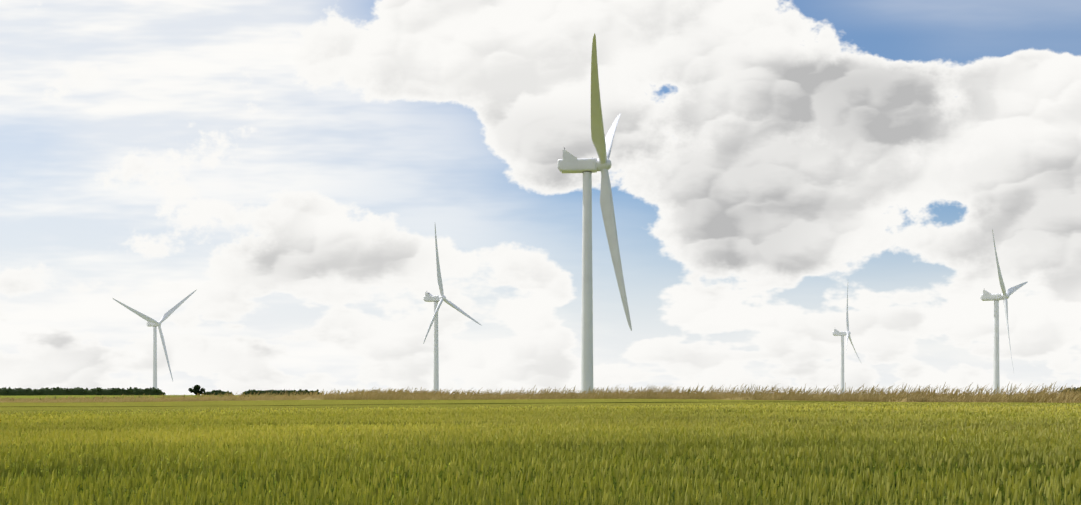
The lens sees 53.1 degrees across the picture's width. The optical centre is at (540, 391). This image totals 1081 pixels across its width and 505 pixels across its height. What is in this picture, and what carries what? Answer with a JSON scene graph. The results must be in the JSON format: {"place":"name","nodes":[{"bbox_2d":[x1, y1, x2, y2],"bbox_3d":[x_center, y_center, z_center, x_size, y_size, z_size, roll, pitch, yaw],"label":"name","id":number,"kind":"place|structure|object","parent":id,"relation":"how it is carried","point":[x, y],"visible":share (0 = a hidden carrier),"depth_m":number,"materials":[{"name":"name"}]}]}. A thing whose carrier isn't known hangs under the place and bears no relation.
{"place":"outdoors","nodes":[
{"label":"outdoors","id":0,"kind":"place"},
{"bbox_2d":[0,395,500,399],"bbox_3d":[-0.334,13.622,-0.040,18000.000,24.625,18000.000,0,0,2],"label":"terrain","id":1,"kind":"structure","parent":0,"point":[57,396],"depth_m":398.36,"materials":[{"name":"green plant"}]},
{"bbox_2d":[0,387,165,395],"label":"hedge","id":2,"kind":"object","parent":1,"relation":"on","point":[5,391],"visible":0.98,"depth_m":479.44,"materials":[{"name":"green plant"}]},
{"bbox_2d":[113,290,195,388],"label":"wind turbine","id":3,"kind":"object","parent":1,"relation":"on","point":[153,323],"visible":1,"depth_m":817.95,"materials":[{"name":"white paint"}]},
{"bbox_2d":[188,385,204,394],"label":"tree","id":4,"kind":"object","parent":1,"relation":"on","point":[196,390],"visible":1,"depth_m":485.95,"materials":[{"name":"green plant"}]},
{"bbox_2d":[201,390,232,394],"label":"hedge","id":5,"kind":"object","parent":1,"relation":"on","point":[217,392],"visible":0.81,"depth_m":489.70,"materials":[{"name":"green plant"}]},
{"bbox_2d":[242,389,319,394],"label":"hedge","id":6,"kind":"object","parent":1,"relation":"on","point":[253,391],"visible":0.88,"depth_m":511.92,"materials":[{"name":"green plant"}]},
{"bbox_2d":[423,225,481,392],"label":"wind turbine","id":7,"kind":"object","parent":1,"relation":"on","point":[429,297],"visible":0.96,"depth_m":646.38,"materials":[{"name":"white paint"}]},
{"bbox_2d":[0,399,1080,504],"bbox_3d":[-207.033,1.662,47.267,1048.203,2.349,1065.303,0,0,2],"label":"wheat field","id":8,"kind":"structure","parent":1,"relation":"on","point":[106,407],"depth_m":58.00,"materials":[{"name":"green plant"}]},
{"bbox_2d":[0,381,1080,402],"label":"tall grass","id":9,"kind":"structure","parent":8,"relation":"on","point":[1029,396],"depth_m":78.14,"materials":[{"name":"brown plant"}]},
{"bbox_2d":[557,34,631,393],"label":"wind turbine","id":10,"kind":"object","parent":1,"relation":"on","point":[571,163],"visible":0.92,"depth_m":287.02,"materials":[{"name":"white paint"}]},
{"bbox_2d":[832,287,861,392],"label":"wind turbine","id":11,"kind":"object","parent":1,"relation":"on","point":[847,333],"visible":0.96,"depth_m":887.58,"materials":[{"name":"white paint"}]},
{"bbox_2d":[980,229,1027,392],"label":"wind turbine","id":12,"kind":"object","parent":1,"relation":"on","point":[995,298],"visible":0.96,"depth_m":577.28,"materials":[{"name":"white paint"}]},
{"bbox_2d":[1062,387,1080,393],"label":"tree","id":13,"kind":"object","parent":1,"relation":"on","point":[1074,388],"depth_m":324.36,"materials":[{"name":"green plant"}]},
{"bbox_2d":[0,0,1080,394],"label":"sky","id":14,"kind":"structure","parent":0,"point":[294,166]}
]}

